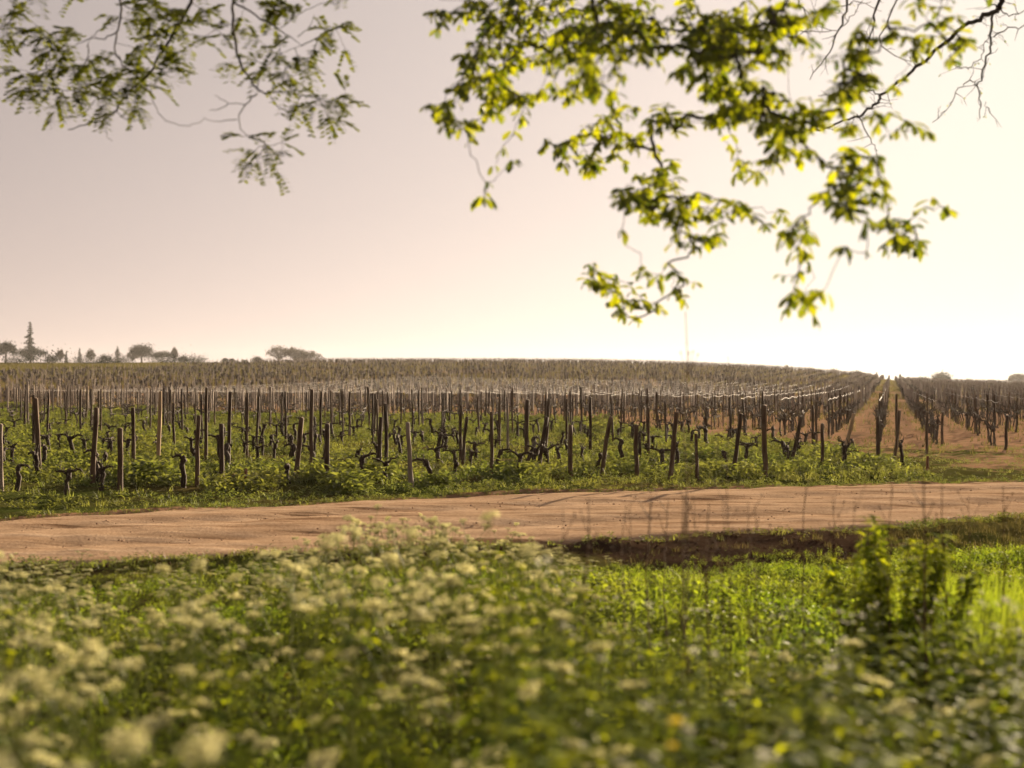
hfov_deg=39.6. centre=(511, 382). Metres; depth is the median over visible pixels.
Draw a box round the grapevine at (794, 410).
[784,403,795,430]
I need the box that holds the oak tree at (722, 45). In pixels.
[419,0,992,329]
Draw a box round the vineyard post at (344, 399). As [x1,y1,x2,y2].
[343,390,344,410]
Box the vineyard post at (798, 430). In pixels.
[791,416,802,458]
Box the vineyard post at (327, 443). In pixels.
[324,423,329,482]
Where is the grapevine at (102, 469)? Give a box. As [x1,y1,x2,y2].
[95,455,112,490]
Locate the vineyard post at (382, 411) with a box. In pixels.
[382,390,383,431]
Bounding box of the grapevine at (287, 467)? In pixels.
[284,463,290,484]
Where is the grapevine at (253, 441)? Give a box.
[248,433,264,450]
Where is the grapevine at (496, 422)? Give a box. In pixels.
[489,416,503,427]
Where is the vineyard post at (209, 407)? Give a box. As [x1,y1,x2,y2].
[208,395,209,422]
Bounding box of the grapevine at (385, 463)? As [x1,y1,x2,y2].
[372,454,397,482]
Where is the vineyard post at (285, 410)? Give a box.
[284,391,286,441]
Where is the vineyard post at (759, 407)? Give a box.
[759,390,760,427]
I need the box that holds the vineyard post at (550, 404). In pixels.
[549,393,551,418]
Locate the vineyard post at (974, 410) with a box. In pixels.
[974,391,974,433]
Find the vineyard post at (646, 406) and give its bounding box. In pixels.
[646,388,647,434]
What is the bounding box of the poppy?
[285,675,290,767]
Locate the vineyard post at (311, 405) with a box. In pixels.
[309,389,313,464]
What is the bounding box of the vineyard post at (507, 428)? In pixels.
[506,399,508,447]
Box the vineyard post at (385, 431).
[384,404,387,460]
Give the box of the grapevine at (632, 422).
[628,419,635,438]
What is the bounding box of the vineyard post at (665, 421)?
[664,401,666,442]
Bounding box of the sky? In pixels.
[0,0,1023,380]
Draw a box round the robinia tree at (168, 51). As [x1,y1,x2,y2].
[0,0,369,195]
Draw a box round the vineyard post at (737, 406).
[737,391,738,419]
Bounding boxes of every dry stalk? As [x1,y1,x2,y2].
[544,512,575,649]
[580,498,597,685]
[611,495,634,636]
[613,505,633,676]
[635,490,655,674]
[653,487,670,653]
[669,495,689,767]
[678,311,698,704]
[691,500,704,655]
[695,502,719,699]
[710,502,730,701]
[713,367,737,699]
[744,494,762,678]
[747,511,770,665]
[797,479,814,654]
[829,485,844,654]
[838,483,865,692]
[874,483,896,703]
[907,468,933,746]
[935,493,949,629]
[957,491,979,572]
[1002,492,1012,614]
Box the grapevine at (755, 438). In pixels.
[750,432,761,443]
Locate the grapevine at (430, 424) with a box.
[423,417,433,433]
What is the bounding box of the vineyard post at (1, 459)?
[0,424,3,490]
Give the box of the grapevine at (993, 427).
[985,417,997,446]
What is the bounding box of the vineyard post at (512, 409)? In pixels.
[511,388,512,432]
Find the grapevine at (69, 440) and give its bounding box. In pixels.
[56,430,82,456]
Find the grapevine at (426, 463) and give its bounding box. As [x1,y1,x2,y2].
[412,454,432,482]
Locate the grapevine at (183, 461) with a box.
[171,450,186,487]
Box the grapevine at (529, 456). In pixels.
[526,434,539,460]
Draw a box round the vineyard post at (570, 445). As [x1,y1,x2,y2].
[568,425,572,478]
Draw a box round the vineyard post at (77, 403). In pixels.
[77,389,78,415]
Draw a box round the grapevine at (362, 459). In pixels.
[359,450,376,469]
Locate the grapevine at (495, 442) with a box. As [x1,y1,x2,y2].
[488,437,503,447]
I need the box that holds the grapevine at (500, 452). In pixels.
[495,445,512,466]
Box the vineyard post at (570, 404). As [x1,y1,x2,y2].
[569,391,571,424]
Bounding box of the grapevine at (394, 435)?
[392,427,397,444]
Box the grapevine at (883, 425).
[881,419,887,440]
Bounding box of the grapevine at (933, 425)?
[928,417,940,442]
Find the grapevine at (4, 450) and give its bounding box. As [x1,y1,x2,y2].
[3,446,11,463]
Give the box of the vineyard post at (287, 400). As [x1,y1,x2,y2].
[287,392,288,412]
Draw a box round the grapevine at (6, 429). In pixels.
[1,421,13,434]
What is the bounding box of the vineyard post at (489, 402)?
[488,388,489,412]
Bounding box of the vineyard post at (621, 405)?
[620,389,622,421]
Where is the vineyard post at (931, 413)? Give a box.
[931,394,932,437]
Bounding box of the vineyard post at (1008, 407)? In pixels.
[1008,392,1009,427]
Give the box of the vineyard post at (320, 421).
[319,391,321,440]
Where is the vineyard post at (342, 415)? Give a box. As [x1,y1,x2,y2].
[342,391,343,434]
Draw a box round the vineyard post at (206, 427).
[204,388,207,460]
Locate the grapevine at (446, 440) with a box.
[444,433,448,449]
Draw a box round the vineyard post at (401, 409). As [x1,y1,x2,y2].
[400,392,401,423]
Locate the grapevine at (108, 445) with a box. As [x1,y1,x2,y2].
[105,433,114,451]
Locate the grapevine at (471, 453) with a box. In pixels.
[466,447,480,474]
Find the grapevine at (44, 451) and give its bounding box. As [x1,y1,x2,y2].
[40,441,47,463]
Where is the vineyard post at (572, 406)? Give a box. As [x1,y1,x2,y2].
[572,396,573,419]
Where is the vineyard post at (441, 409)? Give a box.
[441,392,442,429]
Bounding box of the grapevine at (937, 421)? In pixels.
[935,408,944,443]
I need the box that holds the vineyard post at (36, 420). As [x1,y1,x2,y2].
[33,397,41,468]
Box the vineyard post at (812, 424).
[811,405,813,443]
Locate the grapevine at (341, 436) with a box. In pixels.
[334,431,349,443]
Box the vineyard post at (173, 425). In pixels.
[172,403,174,448]
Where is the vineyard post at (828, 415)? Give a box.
[828,393,828,438]
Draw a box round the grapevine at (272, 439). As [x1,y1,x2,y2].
[269,433,277,449]
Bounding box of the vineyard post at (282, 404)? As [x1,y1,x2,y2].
[282,392,283,421]
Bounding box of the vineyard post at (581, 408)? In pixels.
[580,388,582,433]
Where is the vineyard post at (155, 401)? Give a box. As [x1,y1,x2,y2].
[154,393,155,414]
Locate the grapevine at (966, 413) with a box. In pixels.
[958,407,968,429]
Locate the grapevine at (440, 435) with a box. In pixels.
[433,428,454,457]
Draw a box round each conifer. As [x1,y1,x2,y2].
[21,322,37,361]
[113,346,120,362]
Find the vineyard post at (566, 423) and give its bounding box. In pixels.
[565,399,567,443]
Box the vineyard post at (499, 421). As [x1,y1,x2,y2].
[499,397,500,447]
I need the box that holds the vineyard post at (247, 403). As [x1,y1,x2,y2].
[246,393,248,457]
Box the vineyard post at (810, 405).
[810,391,811,420]
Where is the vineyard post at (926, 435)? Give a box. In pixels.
[925,412,928,454]
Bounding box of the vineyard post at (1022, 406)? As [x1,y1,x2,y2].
[1022,393,1023,420]
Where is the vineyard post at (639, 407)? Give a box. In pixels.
[638,394,639,422]
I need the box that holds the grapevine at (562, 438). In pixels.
[560,431,567,445]
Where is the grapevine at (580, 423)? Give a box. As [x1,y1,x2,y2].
[571,417,587,434]
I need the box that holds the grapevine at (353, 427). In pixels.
[345,422,361,437]
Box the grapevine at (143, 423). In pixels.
[137,419,145,431]
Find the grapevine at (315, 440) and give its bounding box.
[313,430,320,454]
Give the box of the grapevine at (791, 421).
[789,416,796,431]
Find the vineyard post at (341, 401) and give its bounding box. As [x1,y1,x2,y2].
[340,388,341,420]
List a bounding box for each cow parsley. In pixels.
[0,552,29,751]
[0,554,24,632]
[0,565,26,608]
[0,571,43,658]
[0,572,49,696]
[0,576,72,713]
[0,582,23,627]
[0,583,35,628]
[0,595,32,669]
[0,603,89,767]
[0,610,53,767]
[0,636,110,767]
[0,640,45,751]
[0,656,100,767]
[0,677,75,761]
[0,685,98,767]
[0,714,63,767]
[0,751,13,767]
[1,580,40,644]
[1,611,45,749]
[5,557,42,581]
[7,627,98,767]
[9,569,46,613]
[10,552,41,578]
[10,635,96,767]
[11,615,74,731]
[12,633,141,767]
[14,566,52,597]
[17,564,53,595]
[20,578,53,615]
[22,568,53,599]
[22,658,144,766]
[27,615,75,690]
[29,573,59,613]
[31,727,75,767]
[32,570,60,595]
[32,589,68,623]
[35,623,88,755]
[36,587,79,668]
[38,579,78,614]
[38,637,115,764]
[40,560,72,582]
[41,569,76,601]
[45,585,75,614]
[46,577,83,633]
[47,585,102,765]
[47,588,82,611]
[48,582,92,667]
[49,585,82,620]
[52,584,114,711]
[56,643,124,756]
[57,583,101,649]
[58,565,80,581]
[63,569,99,594]
[68,573,89,597]
[69,549,93,573]
[75,585,121,659]
[78,592,130,677]
[79,584,119,684]
[83,612,169,767]
[97,582,133,623]
[99,553,131,577]
[99,583,140,658]
[104,666,221,767]
[106,579,145,616]
[106,725,148,767]
[106,731,123,767]
[108,612,162,705]
[116,566,145,587]
[117,616,168,715]
[121,607,194,733]
[134,612,185,683]
[137,568,170,598]
[142,613,246,759]
[144,698,213,767]
[145,607,253,728]
[145,629,211,742]
[149,565,205,767]
[150,588,186,609]
[151,574,184,597]
[151,760,163,767]
[152,689,196,766]
[156,578,187,632]
[157,573,195,630]
[160,558,223,767]
[163,572,190,593]
[166,572,199,606]
[167,568,204,583]
[169,587,226,704]
[172,587,217,635]
[174,594,276,767]
[174,601,228,690]
[174,623,237,723]
[177,736,221,767]
[179,550,208,572]
[179,562,207,587]
[180,565,245,746]
[190,570,215,597]
[192,729,340,767]
[194,569,220,585]
[200,584,245,632]
[205,593,283,734]
[216,571,249,608]
[221,565,253,588]
[225,567,260,613]
[227,573,272,655]
[230,593,320,767]
[233,591,277,645]
[235,730,278,767]
[240,587,277,645]
[241,561,302,685]
[242,550,270,569]
[244,549,333,748]
[247,562,281,586]
[249,579,287,611]
[250,566,275,589]
[251,561,280,578]
[263,550,323,679]
[265,577,325,687]
[269,574,301,626]
[274,539,346,767]
[274,560,331,766]
[276,545,302,585]
[277,558,304,626]
[277,560,306,655]
[277,589,427,767]
[278,587,318,670]
[279,546,310,612]
[282,547,307,571]
[286,537,317,581]
[287,569,338,666]
[297,553,380,693]
[298,540,322,577]
[300,565,381,736]
[301,541,336,627]
[301,558,384,704]
[303,525,357,663]
[304,559,335,621]
[305,533,406,766]
[305,557,338,611]
[306,648,423,767]
[308,537,343,590]
[309,540,329,585]
[310,518,380,669]
[317,556,357,603]
[320,567,343,634]
[322,535,386,629]
[328,539,363,596]
[333,636,393,741]
[339,504,395,612]
[340,518,368,571]
[342,517,386,603]
[343,526,418,763]
[346,525,399,636]
[347,577,463,762]
[348,525,383,588]
[353,577,392,680]
[353,617,423,744]
[354,516,392,592]
[355,686,430,767]
[361,529,402,609]
[364,517,442,684]
[368,523,391,576]
[368,534,391,585]
[371,518,416,627]
[374,528,441,649]
[375,516,416,596]
[378,553,424,662]
[378,638,466,767]
[380,551,447,767]
[382,553,435,767]
[383,543,406,594]
[389,581,449,702]
[393,528,480,767]
[396,538,423,589]
[398,525,433,606]
[399,513,422,568]
[400,552,439,637]
[403,591,494,763]
[404,524,456,645]
[404,567,480,710]
[406,531,455,636]
[407,526,430,575]
[409,572,459,678]
[412,573,470,697]
[414,541,447,612]
[416,612,574,767]
[418,516,452,583]
[418,553,463,671]
[419,518,458,616]
[419,527,463,595]
[419,544,440,573]
[422,511,498,767]
[425,526,453,575]
[426,516,475,575]
[432,594,496,749]
[436,523,456,575]
[439,519,497,635]
[440,524,487,636]
[441,538,483,599]
[441,628,534,756]
[442,615,496,739]
[445,550,489,638]
[448,540,508,673]
[448,655,501,733]
[449,580,492,670]
[453,738,581,767]
[456,561,495,659]
[460,543,538,758]
[465,534,486,591]
[471,547,502,583]
[475,550,557,661]
[481,531,518,599]
[483,561,509,622]
[485,530,511,575]
[486,603,554,703]
[489,532,512,580]
[489,585,588,759]
[489,642,647,767]
[490,663,603,757]
[496,544,545,624]
[499,522,525,560]
[501,570,535,628]
[504,553,551,633]
[505,572,547,641]
[509,549,533,584]
[512,534,543,583]
[518,557,553,644]
[520,569,571,660]
[520,578,562,707]
[524,547,561,630]
[524,588,561,694]
[525,582,561,687]
[533,553,555,574]
[536,561,572,581]
[537,540,571,584]
[540,560,580,663]
[544,554,567,583]
[544,597,611,704]
[545,595,582,666]
[547,549,570,588]
[551,557,580,593]
[558,557,585,576]
[563,558,587,580]
[563,571,600,664]
[563,746,637,767]
[573,566,595,584]
[577,559,599,576]
[577,589,612,625]
[585,596,617,625]
[589,570,612,590]
[596,622,628,691]
[604,556,626,572]
[708,652,774,762]
[774,728,813,767]
[777,651,845,756]
[819,639,917,767]
[828,715,864,763]
[858,675,948,767]
[874,688,922,757]
[885,699,1002,767]
[933,670,991,766]
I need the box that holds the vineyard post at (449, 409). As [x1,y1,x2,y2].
[449,394,450,422]
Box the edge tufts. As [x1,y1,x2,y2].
[0,475,1023,574]
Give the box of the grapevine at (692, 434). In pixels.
[690,427,698,442]
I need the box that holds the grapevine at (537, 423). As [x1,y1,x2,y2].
[529,417,540,432]
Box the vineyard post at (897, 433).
[893,410,900,459]
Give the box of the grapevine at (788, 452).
[783,446,795,459]
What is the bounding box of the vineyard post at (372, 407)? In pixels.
[371,394,373,434]
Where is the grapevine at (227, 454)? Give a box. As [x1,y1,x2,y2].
[224,443,231,470]
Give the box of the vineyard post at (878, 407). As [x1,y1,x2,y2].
[878,399,879,415]
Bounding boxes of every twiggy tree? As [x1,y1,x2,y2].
[56,349,64,360]
[86,348,95,361]
[127,349,138,361]
[171,347,177,358]
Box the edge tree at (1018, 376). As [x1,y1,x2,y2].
[1006,373,1023,381]
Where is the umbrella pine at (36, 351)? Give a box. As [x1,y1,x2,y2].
[12,346,47,361]
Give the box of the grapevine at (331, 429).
[322,422,341,438]
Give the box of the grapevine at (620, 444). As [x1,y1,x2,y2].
[613,435,623,458]
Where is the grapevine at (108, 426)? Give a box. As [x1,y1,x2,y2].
[103,422,116,429]
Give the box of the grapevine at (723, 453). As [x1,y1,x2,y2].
[721,450,726,461]
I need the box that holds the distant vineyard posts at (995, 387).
[0,357,1023,417]
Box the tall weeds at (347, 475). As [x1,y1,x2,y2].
[3,442,942,493]
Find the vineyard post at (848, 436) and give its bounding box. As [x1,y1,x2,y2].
[841,413,854,457]
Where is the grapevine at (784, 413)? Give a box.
[778,403,785,434]
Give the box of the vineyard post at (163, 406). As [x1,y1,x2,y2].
[163,388,164,425]
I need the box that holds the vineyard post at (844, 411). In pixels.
[843,392,844,423]
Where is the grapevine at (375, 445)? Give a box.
[370,437,382,457]
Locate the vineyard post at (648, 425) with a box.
[647,407,649,459]
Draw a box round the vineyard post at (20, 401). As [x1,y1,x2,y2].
[20,390,21,416]
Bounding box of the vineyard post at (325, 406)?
[324,392,325,417]
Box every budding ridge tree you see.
[265,345,293,361]
[285,345,308,360]
[294,350,323,361]
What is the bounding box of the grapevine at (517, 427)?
[509,417,524,438]
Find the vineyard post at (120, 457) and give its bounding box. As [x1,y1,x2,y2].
[117,428,122,494]
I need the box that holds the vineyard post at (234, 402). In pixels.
[234,388,235,416]
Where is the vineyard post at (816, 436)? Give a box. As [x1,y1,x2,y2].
[815,400,817,441]
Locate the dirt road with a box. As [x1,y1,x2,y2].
[0,482,1023,566]
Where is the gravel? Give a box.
[22,483,1015,564]
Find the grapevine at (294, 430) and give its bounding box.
[292,423,297,440]
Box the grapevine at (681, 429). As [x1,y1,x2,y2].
[678,417,688,431]
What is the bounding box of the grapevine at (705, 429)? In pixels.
[700,421,710,442]
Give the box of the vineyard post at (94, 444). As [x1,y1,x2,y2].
[90,407,98,482]
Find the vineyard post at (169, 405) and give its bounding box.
[168,387,169,422]
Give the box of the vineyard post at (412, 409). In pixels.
[411,389,413,431]
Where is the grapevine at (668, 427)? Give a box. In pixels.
[666,421,672,438]
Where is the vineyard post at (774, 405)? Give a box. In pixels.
[774,391,775,420]
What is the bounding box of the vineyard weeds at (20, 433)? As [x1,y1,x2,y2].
[0,401,1023,509]
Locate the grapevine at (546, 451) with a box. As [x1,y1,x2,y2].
[534,440,559,468]
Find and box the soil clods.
[4,523,967,576]
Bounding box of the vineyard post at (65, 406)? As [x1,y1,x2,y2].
[64,392,66,423]
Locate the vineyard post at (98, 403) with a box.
[98,391,99,426]
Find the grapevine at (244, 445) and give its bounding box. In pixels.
[239,434,251,457]
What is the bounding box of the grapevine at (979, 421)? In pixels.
[977,409,982,433]
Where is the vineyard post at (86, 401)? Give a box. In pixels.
[85,386,87,417]
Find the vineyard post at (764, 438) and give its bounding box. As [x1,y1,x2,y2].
[762,405,767,477]
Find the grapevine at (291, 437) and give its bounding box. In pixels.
[286,431,293,456]
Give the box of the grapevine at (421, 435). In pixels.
[419,429,423,446]
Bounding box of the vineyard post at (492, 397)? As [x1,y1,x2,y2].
[491,388,492,410]
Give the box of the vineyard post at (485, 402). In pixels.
[485,388,486,418]
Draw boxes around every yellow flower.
[666,742,677,767]
[667,717,684,767]
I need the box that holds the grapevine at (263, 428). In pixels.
[259,422,268,443]
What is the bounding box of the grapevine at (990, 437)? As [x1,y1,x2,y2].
[985,421,1000,445]
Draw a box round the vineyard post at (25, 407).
[24,389,25,427]
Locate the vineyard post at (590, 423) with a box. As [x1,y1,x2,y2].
[589,397,591,455]
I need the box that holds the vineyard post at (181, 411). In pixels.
[181,389,182,431]
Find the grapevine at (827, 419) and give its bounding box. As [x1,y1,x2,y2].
[824,412,834,439]
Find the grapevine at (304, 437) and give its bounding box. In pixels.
[301,432,308,450]
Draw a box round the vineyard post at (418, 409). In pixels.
[418,390,419,425]
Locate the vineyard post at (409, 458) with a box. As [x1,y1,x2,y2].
[406,422,413,487]
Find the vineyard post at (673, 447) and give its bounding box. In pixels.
[667,412,678,482]
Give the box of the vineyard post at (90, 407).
[90,389,91,427]
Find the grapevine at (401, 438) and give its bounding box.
[393,430,405,449]
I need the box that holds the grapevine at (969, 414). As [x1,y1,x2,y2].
[967,404,972,427]
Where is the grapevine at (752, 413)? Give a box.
[748,404,753,429]
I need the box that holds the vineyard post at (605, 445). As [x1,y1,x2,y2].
[600,416,612,475]
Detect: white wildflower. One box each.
[519,555,577,761]
[546,570,571,664]
[562,593,575,653]
[568,659,583,738]
[571,710,593,767]
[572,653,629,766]
[573,568,594,701]
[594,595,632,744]
[597,606,615,678]
[600,622,631,701]
[603,639,624,718]
[610,697,694,767]
[618,602,651,767]
[636,612,660,721]
[643,602,660,669]
[663,610,684,716]
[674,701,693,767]
[688,645,734,767]
[689,608,708,687]
[689,608,713,689]
[694,610,717,721]
[715,749,773,767]
[746,617,763,691]
[752,621,779,689]
[756,748,782,767]
[759,613,789,754]
[760,618,785,702]
[760,641,795,753]
[770,607,804,699]
[784,600,808,706]
[791,628,813,684]
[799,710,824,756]
[801,619,829,705]
[801,631,819,687]
[803,639,826,745]
[806,641,824,703]
[807,617,829,690]
[813,639,832,747]
[815,682,860,753]
[819,624,840,699]
[824,609,849,766]
[824,638,873,756]
[824,648,841,698]
[828,655,848,757]
[830,665,850,765]
[840,613,863,715]
[853,605,878,699]
[861,604,884,722]
[863,601,892,744]
[867,710,897,755]
[886,629,902,696]
[906,616,929,747]
[910,610,932,705]
[912,637,926,725]
[921,599,947,702]
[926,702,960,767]
[932,598,950,642]
[938,643,967,766]
[964,713,983,758]
[967,589,1003,730]
[969,600,1003,749]
[971,603,1023,767]
[987,597,1023,766]
[1000,630,1021,752]
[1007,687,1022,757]
[1013,627,1023,728]
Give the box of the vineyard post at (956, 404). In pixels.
[955,393,956,421]
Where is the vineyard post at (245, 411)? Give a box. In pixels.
[244,396,245,424]
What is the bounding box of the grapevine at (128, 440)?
[123,434,136,457]
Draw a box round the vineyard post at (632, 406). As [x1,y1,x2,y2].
[631,391,632,421]
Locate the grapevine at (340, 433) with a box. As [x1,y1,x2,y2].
[338,428,349,441]
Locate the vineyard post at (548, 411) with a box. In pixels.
[545,399,549,446]
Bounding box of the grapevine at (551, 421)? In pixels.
[549,417,557,432]
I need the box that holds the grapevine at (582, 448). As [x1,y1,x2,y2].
[580,444,585,460]
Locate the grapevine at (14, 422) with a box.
[6,417,21,430]
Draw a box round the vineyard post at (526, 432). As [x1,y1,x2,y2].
[524,399,528,457]
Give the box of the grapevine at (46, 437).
[40,432,51,455]
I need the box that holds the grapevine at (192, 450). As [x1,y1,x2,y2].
[190,443,202,463]
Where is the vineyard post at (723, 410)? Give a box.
[723,395,723,425]
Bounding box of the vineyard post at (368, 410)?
[368,387,369,427]
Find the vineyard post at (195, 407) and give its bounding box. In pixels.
[194,388,195,426]
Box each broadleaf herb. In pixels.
[0,610,33,765]
[0,622,43,767]
[0,651,51,767]
[41,720,131,767]
[52,686,89,767]
[53,666,118,766]
[92,637,148,767]
[93,705,141,767]
[108,634,166,767]
[111,752,168,767]
[118,757,146,767]
[156,758,181,767]
[164,668,214,763]
[166,682,229,767]
[168,660,216,766]
[171,701,199,767]
[172,662,204,756]
[182,634,246,767]
[189,745,243,767]
[209,761,261,767]
[211,642,250,767]
[214,635,267,750]
[219,636,292,767]
[230,656,268,767]
[286,662,351,766]
[302,607,393,767]
[317,656,390,767]
[321,632,419,767]
[323,643,378,760]
[334,616,401,767]
[338,661,389,767]
[344,576,431,764]
[358,675,400,765]
[394,712,442,765]
[414,758,498,767]
[434,553,498,745]
[451,600,539,767]
[452,702,521,767]
[458,687,493,767]
[460,552,504,707]
[461,677,504,762]
[464,666,535,761]
[467,564,544,767]
[469,577,541,758]
[471,558,535,760]
[471,661,534,767]
[473,614,506,748]
[483,590,540,765]
[488,673,572,767]
[489,707,577,765]
[490,646,549,763]
[493,625,532,766]
[498,602,547,761]
[501,560,544,698]
[503,718,534,766]
[506,619,576,764]
[507,599,546,751]
[517,658,546,749]
[519,579,558,723]
[519,683,559,766]
[522,601,592,767]
[522,610,606,767]
[533,608,613,767]
[533,620,585,742]
[534,691,604,767]
[540,604,576,711]
[541,591,600,757]
[546,591,591,741]
[547,743,569,767]
[549,702,661,767]
[551,637,593,761]
[552,588,598,758]
[566,680,603,757]
[569,658,615,767]
[575,623,606,730]
[575,652,598,766]
[575,655,624,767]
[576,614,608,721]
[580,623,614,715]
[581,704,648,767]
[585,620,636,765]
[594,665,623,763]
[595,725,641,767]
[603,636,658,766]
[604,664,641,765]
[605,630,656,766]
[608,641,646,725]
[608,656,647,767]
[610,637,657,763]
[614,670,647,767]
[615,643,658,767]
[618,632,649,719]
[622,637,673,760]
[622,717,665,767]
[626,653,680,767]
[626,659,702,765]
[630,707,662,767]
[630,737,691,764]
[633,701,710,767]
[634,649,663,736]
[635,670,687,767]
[636,693,668,746]
[641,643,668,722]
[648,641,680,705]
[649,666,681,767]
[651,663,684,763]
[655,637,684,745]
[655,640,685,733]
[655,641,714,765]
[655,665,683,752]
[657,636,727,767]
[658,634,701,716]
[658,650,694,725]
[660,752,682,767]
[662,701,713,764]
[673,747,716,767]
[676,639,712,767]
[678,670,716,767]
[680,702,712,767]
[682,652,728,748]
[686,684,760,767]
[689,706,799,767]
[690,656,752,767]
[696,645,743,739]
[708,635,737,721]
[710,672,776,767]
[712,635,745,711]
[712,639,751,756]
[723,664,785,765]
[729,713,755,762]
[733,754,778,764]
[734,635,772,738]
[735,646,776,754]
[739,665,811,767]
[743,754,758,767]
[746,640,793,766]
[750,631,780,706]
[759,707,836,767]
[760,659,801,754]
[760,693,802,767]
[773,647,823,758]
[773,674,823,753]
[774,700,857,767]
[777,636,823,760]
[779,691,845,767]
[782,629,814,724]
[784,733,828,767]
[786,678,869,767]
[788,643,819,765]
[790,651,875,767]
[791,712,823,753]
[792,666,838,765]
[795,676,845,767]
[797,687,845,767]
[798,636,828,747]
[802,684,835,751]
[803,689,834,763]
[817,650,868,767]
[819,670,846,762]
[824,639,860,732]
[830,635,882,766]
[831,638,869,761]
[831,653,876,745]
[831,666,880,762]
[833,693,864,764]
[836,667,881,767]
[840,657,863,717]
[841,687,878,761]
[843,703,890,767]
[845,709,929,767]
[847,707,891,766]
[850,732,896,766]
[851,629,880,738]
[853,630,883,720]
[854,635,915,765]
[863,644,898,744]
[865,636,904,729]
[865,723,922,767]
[866,632,918,751]
[867,637,909,737]
[868,633,892,729]
[872,689,936,767]
[873,655,923,767]
[876,633,916,767]
[885,626,922,741]
[887,683,961,767]
[891,643,950,767]
[896,647,920,720]
[903,676,956,752]
[904,694,939,760]
[909,713,940,763]
[913,626,953,743]
[915,628,977,761]
[918,709,981,767]
[928,621,989,762]
[928,700,974,767]
[930,644,966,745]
[931,620,970,728]
[936,632,989,766]
[939,721,977,765]
[941,624,1022,767]
[952,620,976,679]
[952,646,1022,767]
[952,657,1022,767]
[956,740,988,767]
[958,621,990,726]
[959,653,990,740]
[968,647,1008,764]
[982,670,1013,762]
[983,635,1019,730]
[983,650,1016,763]
[984,649,1023,767]
[984,688,1023,765]
[992,715,1023,766]
[997,651,1023,767]
[999,619,1023,758]
[999,620,1023,760]
[1000,754,1016,767]
[1008,724,1022,760]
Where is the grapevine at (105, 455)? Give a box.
[102,450,107,463]
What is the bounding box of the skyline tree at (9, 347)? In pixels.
[0,340,17,362]
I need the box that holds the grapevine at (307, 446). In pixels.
[302,442,314,462]
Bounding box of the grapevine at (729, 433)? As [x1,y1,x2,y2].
[725,427,732,442]
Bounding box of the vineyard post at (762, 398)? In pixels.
[761,391,763,419]
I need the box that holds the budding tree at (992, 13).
[789,0,1023,154]
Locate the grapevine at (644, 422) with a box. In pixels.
[637,420,646,433]
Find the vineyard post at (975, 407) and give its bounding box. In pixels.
[975,395,976,427]
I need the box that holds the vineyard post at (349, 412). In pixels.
[348,392,350,439]
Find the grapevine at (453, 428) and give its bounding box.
[450,425,455,443]
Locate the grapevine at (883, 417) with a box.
[877,409,886,423]
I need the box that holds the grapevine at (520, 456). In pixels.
[507,447,533,476]
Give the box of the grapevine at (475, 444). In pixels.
[466,436,484,460]
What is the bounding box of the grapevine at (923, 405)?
[920,397,928,429]
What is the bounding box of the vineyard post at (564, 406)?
[563,391,565,420]
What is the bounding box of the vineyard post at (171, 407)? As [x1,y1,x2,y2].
[170,390,171,425]
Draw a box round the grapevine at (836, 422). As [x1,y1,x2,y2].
[829,412,837,431]
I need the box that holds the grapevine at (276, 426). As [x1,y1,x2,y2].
[268,420,283,440]
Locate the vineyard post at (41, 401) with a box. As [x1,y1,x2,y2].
[40,391,41,416]
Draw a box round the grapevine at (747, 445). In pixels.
[739,439,758,462]
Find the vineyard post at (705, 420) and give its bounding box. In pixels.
[704,407,707,438]
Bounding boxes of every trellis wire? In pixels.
[32,377,402,390]
[61,377,431,390]
[97,379,431,391]
[107,380,431,391]
[179,378,516,391]
[239,379,534,391]
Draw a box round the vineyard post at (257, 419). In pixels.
[255,396,259,444]
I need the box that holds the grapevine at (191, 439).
[184,435,202,457]
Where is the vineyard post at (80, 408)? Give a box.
[79,389,81,428]
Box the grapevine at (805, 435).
[795,429,815,445]
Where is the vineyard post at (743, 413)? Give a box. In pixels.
[742,399,745,436]
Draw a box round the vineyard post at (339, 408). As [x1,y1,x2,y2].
[338,393,340,424]
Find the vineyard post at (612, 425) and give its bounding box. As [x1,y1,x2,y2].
[610,398,613,440]
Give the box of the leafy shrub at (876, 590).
[814,515,993,689]
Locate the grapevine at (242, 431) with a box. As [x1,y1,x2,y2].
[233,425,251,435]
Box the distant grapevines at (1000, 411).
[0,359,1023,429]
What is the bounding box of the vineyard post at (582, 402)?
[581,387,582,417]
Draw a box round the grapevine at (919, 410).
[909,397,925,428]
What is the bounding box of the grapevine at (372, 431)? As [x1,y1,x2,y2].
[366,426,377,439]
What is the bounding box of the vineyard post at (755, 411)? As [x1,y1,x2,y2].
[754,396,755,427]
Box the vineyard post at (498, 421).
[497,394,500,442]
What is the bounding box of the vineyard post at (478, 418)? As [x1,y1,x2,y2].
[477,396,479,431]
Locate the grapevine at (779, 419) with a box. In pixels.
[774,412,786,436]
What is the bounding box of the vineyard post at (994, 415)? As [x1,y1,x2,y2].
[993,394,995,444]
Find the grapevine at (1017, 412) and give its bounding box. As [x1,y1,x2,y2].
[1010,403,1020,431]
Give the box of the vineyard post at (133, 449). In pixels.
[131,407,135,463]
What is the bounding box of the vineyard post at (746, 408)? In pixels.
[745,393,746,429]
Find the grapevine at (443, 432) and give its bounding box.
[438,427,447,444]
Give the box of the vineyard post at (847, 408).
[846,394,847,423]
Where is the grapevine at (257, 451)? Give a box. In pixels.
[247,440,267,461]
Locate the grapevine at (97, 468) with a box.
[82,447,100,481]
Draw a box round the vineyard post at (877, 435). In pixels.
[876,416,879,454]
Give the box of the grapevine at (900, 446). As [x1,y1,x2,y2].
[898,436,904,466]
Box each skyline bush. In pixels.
[0,354,33,362]
[44,353,59,362]
[66,351,98,362]
[99,355,111,360]
[112,353,137,362]
[146,351,173,361]
[187,354,210,361]
[251,356,262,361]
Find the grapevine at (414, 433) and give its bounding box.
[410,428,420,443]

